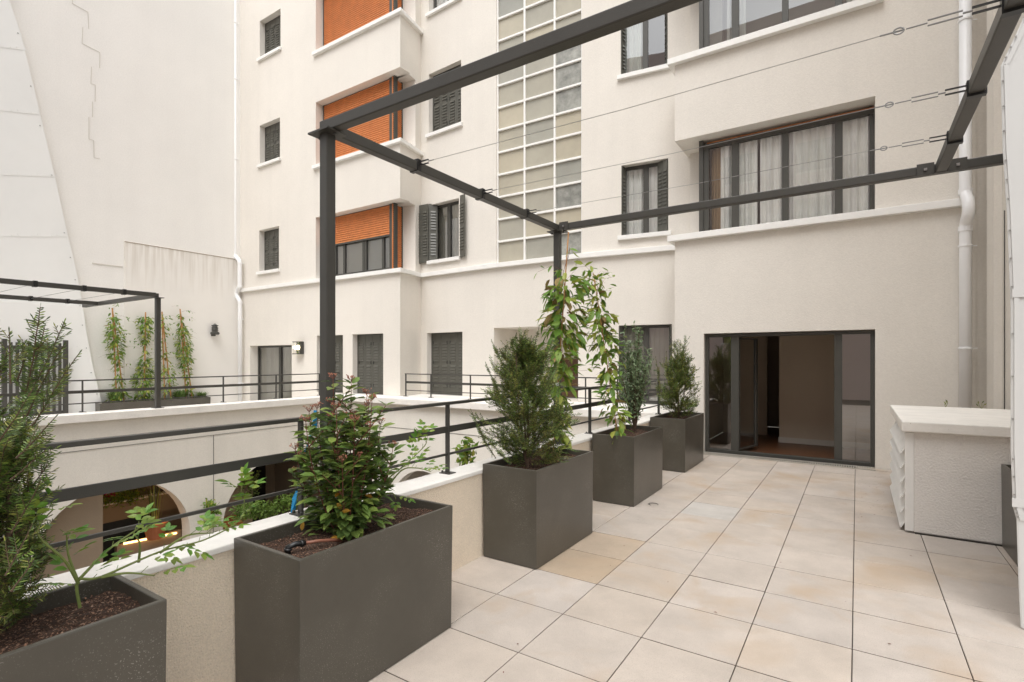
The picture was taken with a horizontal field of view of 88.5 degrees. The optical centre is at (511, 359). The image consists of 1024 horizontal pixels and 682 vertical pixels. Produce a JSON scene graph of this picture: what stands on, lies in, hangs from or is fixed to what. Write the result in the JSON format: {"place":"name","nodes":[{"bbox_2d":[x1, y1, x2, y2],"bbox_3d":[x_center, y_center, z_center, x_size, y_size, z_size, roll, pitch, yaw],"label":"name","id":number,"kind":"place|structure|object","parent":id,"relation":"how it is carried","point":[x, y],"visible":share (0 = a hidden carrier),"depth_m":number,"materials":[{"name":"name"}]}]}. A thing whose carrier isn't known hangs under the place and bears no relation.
{"place":"outdoors","nodes":[
{"label":"outdoors","id":0,"kind":"place"},
{"bbox_2d":[451,436,478,465],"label":"creeper","id":1,"kind":"object","parent":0,"point":[465,457],"visible":0.84,"depth_m":5.37,"materials":[{"name":"green plant"}]},
{"bbox_2d":[353,393,720,439],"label":"ground","id":2,"kind":"structure","parent":0,"point":[461,395],"depth_m":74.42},
{"bbox_2d":[240,0,974,480],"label":"apartment building","id":3,"kind":"structure","parent":0,"point":[822,326],"depth_m":10.38,"materials":[{"name":"paint"}]},
{"bbox_2d":[256,228,279,274],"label":"window","id":4,"kind":"structure","parent":3,"relation":"in","point":[271,237],"depth_m":15.46,"materials":[{"name":"black"}]},
{"bbox_2d":[256,122,280,167],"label":"window","id":5,"kind":"structure","parent":3,"relation":"in","point":[272,132],"depth_m":15.42,"materials":[{"name":"black"}]},
{"bbox_2d":[256,15,281,61],"bbox_3d":[-6.983,-9.389,15.306,1.151,1.204,0.293,0,0,33],"label":"window","id":6,"kind":"structure","parent":3,"relation":"in","point":[273,27],"depth_m":15.41,"materials":[{"name":"black"}]},
{"bbox_2d":[292,341,303,353],"bbox_3d":[-5.853,-0.308,14.383,0.300,0.350,0.160,0,0,33],"label":"wall lantern","id":7,"kind":"object","parent":3,"relation":"attached to","point":[299,347],"depth_m":14.35,"materials":[{"name":"metal"}]},
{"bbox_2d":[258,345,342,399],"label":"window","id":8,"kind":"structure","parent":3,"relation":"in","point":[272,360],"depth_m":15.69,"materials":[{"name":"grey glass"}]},
{"bbox_2d":[335,335,342,391],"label":"window","id":9,"kind":"structure","parent":3,"relation":"in","point":[338,338],"depth_m":13.81,"materials":[{"name":"black"}]},
{"bbox_2d":[312,75,423,169],"bbox_3d":[-3.717,-5.990,13.560,3.302,1.800,0.974,0,0,33],"label":"window","id":10,"kind":"structure","parent":3,"relation":"in","point":[387,130],"depth_m":13.17,"materials":[{"name":"orange"}]},
{"bbox_2d":[312,0,423,56],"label":"window","id":11,"kind":"structure","parent":3,"relation":"in","point":[343,20],"depth_m":13.53,"materials":[{"name":"orange"}]},
{"bbox_2d":[335,203,402,275],"bbox_3d":[-3.895,-2.970,13.662,2.752,1.660,0.394,0,0,34],"label":"window","id":12,"kind":"structure","parent":3,"relation":"in","point":[368,240],"depth_m":13.35,"materials":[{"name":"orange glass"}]},
{"bbox_2d":[357,334,382,393],"bbox_3d":[-3.478,0.122,13.138,1.103,1.496,0.073,0,0,33],"label":"window","id":13,"kind":"structure","parent":3,"relation":"in","point":[369,346],"depth_m":13.16,"materials":[{"name":"black"}]},
{"bbox_2d":[419,194,464,264],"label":"window","id":14,"kind":"structure","parent":3,"relation":"in","point":[438,225],"depth_m":12.96,"materials":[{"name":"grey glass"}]},
{"bbox_2d":[425,0,458,17],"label":"window","id":15,"kind":"structure","parent":3,"relation":"in","point":[438,5],"depth_m":12.84,"materials":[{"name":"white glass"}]},
{"bbox_2d":[425,64,462,137],"bbox_3d":[-1.596,-6.269,12.752,1.195,1.579,0.260,0,0,37],"label":"window","id":16,"kind":"structure","parent":3,"relation":"in","point":[446,107],"depth_m":12.81,"materials":[{"name":"black"}]},
{"bbox_2d":[431,332,461,394],"bbox_3d":[-1.537,0.111,12.851,1.183,1.518,0.070,0,0,37],"label":"window","id":17,"kind":"structure","parent":3,"relation":"in","point":[446,348],"depth_m":12.87,"materials":[{"name":"black"}]},
{"bbox_2d":[497,0,581,262],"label":"stair window","id":18,"kind":"structure","parent":3,"relation":"in","point":[545,93],"depth_m":11.28,"materials":[{"name":"beige glass"}]},
{"bbox_2d":[562,359,577,396],"bbox_3d":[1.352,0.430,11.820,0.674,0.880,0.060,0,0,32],"label":"door","id":19,"kind":"structure","parent":3,"relation":"in","point":[575,381],"depth_m":11.78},
{"bbox_2d":[617,13,669,80],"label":"window","id":20,"kind":"structure","parent":3,"relation":"in","point":[644,45],"depth_m":10.45,"materials":[{"name":"grey glass"}]},
{"bbox_2d":[617,159,670,240],"bbox_3d":[2.595,-3.068,10.219,1.015,1.468,0.344,0,0,26],"label":"window","id":21,"kind":"structure","parent":3,"relation":"in","point":[651,177],"depth_m":10.29,"materials":[{"name":"grey glass"}]},
{"bbox_2d":[619,324,671,403],"bbox_3d":[2.614,0.104,10.245,1.029,1.533,0.278,0,0,26],"label":"window","id":22,"kind":"structure","parent":3,"relation":"in","point":[658,338],"depth_m":10.26,"materials":[{"name":"grey glass"}]},
{"bbox_2d":[667,0,883,75],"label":"window","id":23,"kind":"structure","parent":3,"relation":"in","point":[745,21],"depth_m":8.81,"materials":[{"name":"white glass"}]},
{"bbox_2d":[705,330,874,466],"bbox_3d":[4.445,0.571,8.525,2.358,1.978,0.710,0,0,33],"label":"door","id":24,"kind":"structure","parent":3,"relation":"in","point":[735,338],"depth_m":8.31,"materials":[{"name":"black metal"}]},
{"bbox_2d":[667,106,974,245],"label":"window","id":25,"kind":"structure","parent":3,"relation":"in","point":[799,144],"depth_m":8.35,"materials":[{"name":"white glass"}]},
{"bbox_2d":[958,0,976,407],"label":"drainpipe","id":26,"kind":"object","parent":3,"relation":"attached to","point":[965,226],"visible":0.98,"depth_m":6.82,"materials":[{"name":"white metal"}]},
{"bbox_2d":[368,454,1023,681],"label":"terrace floor","id":27,"kind":"structure","parent":0,"point":[706,539],"depth_m":3.44,"materials":[{"name":"tile"}]},
{"bbox_2d":[0,572,166,681],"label":"planter","id":28,"kind":"object","parent":27,"relation":"on","point":[112,629],"visible":0.95,"depth_m":1.75,"materials":[{"name":"concrete"}]},
{"bbox_2d":[0,304,81,630],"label":"yew shrub","id":29,"kind":"object","parent":28,"relation":"on","point":[18,456],"visible":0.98,"depth_m":1.65,"materials":[{"name":"green plant"}]},
{"bbox_2d":[19,462,265,607],"bbox_3d":[-1.305,0.614,2.038,0.396,0.478,0.939,0,0,23],"label":"rose","id":30,"kind":"object","parent":28,"relation":"in","point":[212,521],"visible":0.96,"depth_m":1.94,"materials":[{"name":"green plant"}]},
{"bbox_2d":[234,494,452,681],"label":"planter","id":31,"kind":"object","parent":27,"relation":"on","point":[374,600],"visible":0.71,"depth_m":2.48,"materials":[{"name":"concrete"}]},
{"bbox_2d":[284,538,341,554],"bbox_3d":[-0.931,0.869,2.479,0.276,0.063,0.042,0,0,-42],"label":"irrigation hose","id":32,"kind":"object","parent":31,"relation":"on","point":[290,546],"visible":0.93,"depth_m":2.43,"materials":[{"name":"black"}]},
{"bbox_2d":[284,373,405,540],"bbox_3d":[-0.878,0.487,2.772,0.586,0.840,0.640,0,0,33],"label":"flowering shrub","id":33,"kind":"object","parent":31,"relation":"on","point":[345,511],"visible":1,"depth_m":2.67,"materials":[{"name":"green plant"}]},
{"bbox_2d":[371,419,449,510],"bbox_3d":[-0.608,0.598,3.029,0.461,0.474,0.243,0,0,-29],"label":"rose","id":34,"kind":"object","parent":31,"relation":"in","point":[416,434],"visible":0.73,"depth_m":3.06,"materials":[{"name":"green plant"}]},
{"bbox_2d":[483,447,592,568],"bbox_3d":[0.248,1.190,4.426,0.495,0.731,1.000,0,0,33],"label":"planter","id":35,"kind":"object","parent":27,"relation":"on","point":[537,516],"visible":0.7,"depth_m":4.08,"materials":[{"name":"concrete"}]},
{"bbox_2d":[468,325,580,467],"bbox_3d":[0.132,0.304,4.257,0.840,1.156,0.855,0,0,33],"label":"yew shrub","id":36,"kind":"object","parent":35,"relation":"on","point":[530,358],"visible":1,"depth_m":4.16,"materials":[{"name":"green plant"}]},
{"bbox_2d":[534,232,596,457],"bbox_3d":[0.484,-0.113,4.842,0.620,2.134,0.626,0,0,33],"label":"climbing plant","id":37,"kind":"object","parent":35,"relation":"in","point":[552,320],"visible":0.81,"depth_m":4.77,"materials":[{"name":"green plant"}]},
{"bbox_2d":[592,425,662,506],"bbox_3d":[1.352,1.188,6.063,0.482,0.736,0.980,0,0,33],"label":"planter","id":38,"kind":"object","parent":27,"relation":"on","point":[627,469],"visible":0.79,"depth_m":5.71,"materials":[{"name":"metal"}]},
{"bbox_2d":[566,268,633,443],"bbox_3d":[0.990,-0.059,5.809,0.642,1.960,0.620,0,0,-28],"label":"climbing plant","id":39,"kind":"object","parent":38,"relation":"in","point":[600,321],"visible":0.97,"depth_m":5.79,"materials":[{"name":"green plant"}]},
{"bbox_2d":[611,320,656,431],"bbox_3d":[1.431,0.204,6.227,0.509,1.337,0.590,0,0,-1],"label":"leaved shrub","id":40,"kind":"object","parent":38,"relation":"on","point":[633,392],"visible":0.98,"depth_m":6.18,"materials":[{"name":"green plant"}]},
{"bbox_2d":[650,411,703,472],"bbox_3d":[2.452,1.190,7.763,0.495,0.731,1.050,0,0,33],"label":"planter","id":41,"kind":"object","parent":27,"relation":"on","point":[683,443],"visible":0.9,"depth_m":7.34,"materials":[{"name":"metal"}]},
{"bbox_2d":[655,336,700,417],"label":"yew shrub","id":42,"kind":"object","parent":41,"relation":"on","point":[678,375],"visible":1,"depth_m":7.67,"materials":[{"name":"green plant"}]},
{"bbox_2d":[703,451,875,470],"bbox_3d":[4.139,1.571,8.059,2.364,0.057,0.207,0,0,33],"label":"drain grate","id":43,"kind":"object","parent":27,"relation":"on","point":[760,458],"visible":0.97,"depth_m":8.00,"materials":[{"name":"beige"}]},
{"bbox_2d":[890,405,1010,546],"bbox_3d":[4.900,1.058,4.977,2.073,1.005,2.020,0,0,33],"label":"louvred vent box","id":44,"kind":"object","parent":27,"relation":"on","point":[945,466],"visible":0.98,"depth_m":4.58,"materials":[{"name":"grey paint"}]},
{"bbox_2d":[1001,464,1017,565],"bbox_3d":[4.004,1.213,3.819,0.500,0.686,0.980,0,0,33],"label":"planter","id":45,"kind":"object","parent":27,"relation":"on","point":[1009,534],"visible":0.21,"depth_m":4.17,"materials":[{"name":"metal"}]},
{"bbox_2d":[1000,18,1023,628],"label":"clad pillar","id":46,"kind":"structure","parent":27,"relation":"on","point":[1012,85],"depth_m":3.04,"materials":[{"name":"white paint"}]},
{"bbox_2d":[750,457,874,681],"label":"terrace base","id":47,"kind":"object","parent":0,"point":[853,571],"depth_m":3.81,"materials":[{"name":"grey"}]},
{"bbox_2d":[975,0,1023,409],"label":"side wall","id":48,"kind":"structure","parent":47,"relation":"on","point":[992,341],"depth_m":6.41,"materials":[{"name":"paint"}]},
{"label":"courtyard ground","id":49,"kind":"structure","parent":0,"visible":0},
{"bbox_2d":[10,0,240,403],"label":"party wall","id":50,"kind":"structure","parent":49,"relation":"on","point":[136,101],"depth_m":13.99,"materials":[{"name":"white paint"}]},
{"bbox_2d":[0,0,101,415],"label":"wall cladding","id":51,"kind":"structure","parent":50,"relation":"attached to","point":[34,243],"depth_m":11.89,"materials":[{"name":"white paint"}]},
{"bbox_2d":[210,324,219,335],"bbox_3d":[-8.648,-0.854,15.290,0.245,0.360,0.234,0,0,33],"label":"bulkhead lamp","id":52,"kind":"object","parent":50,"relation":"attached to","point":[214,332],"visible":1,"depth_m":15.23,"materials":[{"name":"black metal"}]},
{"bbox_2d":[234,0,243,400],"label":"drainpipe","id":53,"kind":"object","parent":50,"relation":"attached to","point":[239,284],"visible":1,"depth_m":15.86,"materials":[{"name":"white metal"}]},
{"bbox_2d":[32,460,319,578],"bbox_3d":[-8.538,3.160,9.078,2.960,3.200,11.800,0,0,33],"label":"arcade","id":54,"kind":"object","parent":49,"relation":"on","point":[92,512],"visible":0.15,"depth_m":11.04,"materials":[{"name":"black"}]},
{"bbox_2d":[103,488,144,507],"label":"bush","id":55,"kind":"object","parent":54,"relation":"on","point":[118,497],"visible":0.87,"depth_m":10.93,"materials":[{"name":"green plant"}]},
{"bbox_2d":[115,529,180,557],"bbox_3d":[-6.954,3.518,10.089,0.137,0.267,1.099,0,0,33],"label":"light strip","id":56,"kind":"object","parent":54,"relation":"in","point":[133,545],"visible":0.68,"depth_m":10.01,"materials":[{"name":"beige"}]},
{"bbox_2d":[143,521,167,540],"bbox_3d":[-6.782,3.256,9.985,0.420,0.300,0.414,0,0,33],"label":"terracotta pot","id":57,"kind":"object","parent":54,"relation":"in","point":[151,534],"visible":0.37,"depth_m":9.86,"materials":[{"name":"orange ceramic"}]},
{"bbox_2d":[144,485,169,518],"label":"potted plant","id":58,"kind":"object","parent":57,"relation":"in","point":[151,497],"visible":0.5,"depth_m":9.94,"materials":[{"name":"green plant"}]},
{"bbox_2d":[223,515,243,528],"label":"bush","id":59,"kind":"object","parent":54,"relation":"in","point":[230,520],"visible":0.18,"depth_m":11.08,"materials":[{"name":"green plant"}]},
{"bbox_2d":[240,470,260,512],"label":"creeper","id":60,"kind":"object","parent":54,"relation":"attached to","point":[250,488],"visible":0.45,"depth_m":11.70,"materials":[{"name":"green plant"}]},
{"bbox_2d":[1,394,360,573],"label":"courtyard wall","id":61,"kind":"structure","parent":49,"relation":"on","point":[88,464],"depth_m":9.58,"materials":[{"name":"paint"}]},
{"bbox_2d":[0,278,163,408],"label":"pergola","id":62,"kind":"object","parent":61,"relation":"on","point":[141,295],"visible":1,"depth_m":9.33,"materials":[{"name":"metal"}]},
{"bbox_2d":[0,373,339,412],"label":"railing","id":63,"kind":"object","parent":61,"relation":"on","point":[223,385],"visible":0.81,"depth_m":9.83,"materials":[{"name":"metal"}]},
{"bbox_2d":[200,498,221,530],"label":"creeper","id":64,"kind":"object","parent":61,"relation":"attached to","point":[209,503],"visible":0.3,"depth_m":9.86,"materials":[{"name":"green plant"}]},
{"bbox_2d":[229,492,306,521],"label":"bush","id":65,"kind":"object","parent":49,"relation":"on","point":[257,509],"visible":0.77,"depth_m":10.55,"materials":[{"name":"green plant"}]},
{"bbox_2d":[17,410,672,681],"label":"parapet wall","id":66,"kind":"structure","parent":49,"relation":"on","point":[200,631],"depth_m":2.44,"materials":[{"name":"beige paint"}]},
{"bbox_2d":[3,379,666,553],"bbox_3d":[-0.241,0.600,4.406,0.100,0.545,11.100,0,0,33],"label":"railing","id":67,"kind":"object","parent":66,"relation":"on","point":[83,491],"visible":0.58,"depth_m":2.60,"materials":[{"name":"metal"}]},
{"bbox_2d":[291,410,316,511],"bbox_3d":[-1.183,0.615,2.980,0.157,0.649,0.057,0,0,3],"label":"blue tape","id":68,"kind":"object","parent":67,"relation":"hanging from","point":[294,499],"visible":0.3,"depth_m":2.98,"materials":[{"name":"blue plastic"}]},
{"bbox_2d":[308,0,1023,509],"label":"pergola","id":69,"kind":"object","parent":66,"relation":"on","point":[602,24],"visible":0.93,"depth_m":3.05,"materials":[{"name":"metal"}]},
{"bbox_2d":[345,394,672,489],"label":"ledge wall","id":70,"kind":"structure","parent":49,"relation":"on","point":[404,421],"depth_m":11.10,"materials":[{"name":"paint"}]},
{"bbox_2d":[405,373,669,407],"bbox_3d":[0.083,0.603,10.630,6.254,0.538,0.080,0,0,33],"label":"railing","id":71,"kind":"object","parent":70,"relation":"on","point":[482,384],"visible":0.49,"depth_m":11.29,"materials":[{"name":"metal"}]},
{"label":"far terrace floor","id":72,"kind":"structure","parent":0,"visible":0},
{"bbox_2d":[1,339,67,417],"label":"metal gate","id":73,"kind":"structure","parent":72,"relation":"on","point":[65,397],"depth_m":11.91,"materials":[{"name":"black metal"}]},
{"bbox_2d":[95,397,210,410],"bbox_3d":[-9.422,1.213,13.906,0.420,0.286,2.600,0,0,33],"label":"planter","id":74,"kind":"object","parent":72,"relation":"on","point":[107,406],"visible":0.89,"depth_m":13.55,"materials":[{"name":"metal"}]},
{"bbox_2d":[104,392,125,402],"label":"grass tuft","id":75,"kind":"object","parent":74,"relation":"on","point":[116,396],"visible":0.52,"depth_m":13.08,"materials":[{"name":"green plant"}]},
{"bbox_2d":[102,303,141,402],"bbox_3d":[-9.967,-0.098,13.181,0.878,2.626,0.820,0,0,9],"label":"climbing plant","id":76,"kind":"object","parent":74,"relation":"in","point":[113,344],"visible":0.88,"depth_m":13.13,"materials":[{"name":"green plant"}]},
{"bbox_2d":[128,312,161,400],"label":"climbing plant","id":77,"kind":"object","parent":74,"relation":"in","point":[142,328],"visible":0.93,"depth_m":13.65,"materials":[{"name":"green plant"}]},
{"bbox_2d":[148,312,183,399],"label":"climbing plant","id":78,"kind":"object","parent":74,"relation":"in","point":[164,369],"visible":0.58,"depth_m":14.07,"materials":[{"name":"green plant"}]},
{"bbox_2d":[163,309,196,397],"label":"climbing plant","id":79,"kind":"object","parent":74,"relation":"in","point":[185,348],"visible":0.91,"depth_m":14.47,"materials":[{"name":"green plant"}]},
{"bbox_2d":[168,389,194,398],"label":"grass tuft","id":80,"kind":"object","parent":74,"relation":"on","point":[178,393],"visible":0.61,"depth_m":14.34,"materials":[{"name":"green plant"}]},
{"bbox_2d":[195,392,207,397],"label":"grass tuft","id":81,"kind":"object","parent":74,"relation":"in","point":[202,394],"visible":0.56,"depth_m":14.80,"materials":[{"name":"green plant"}]}
]}

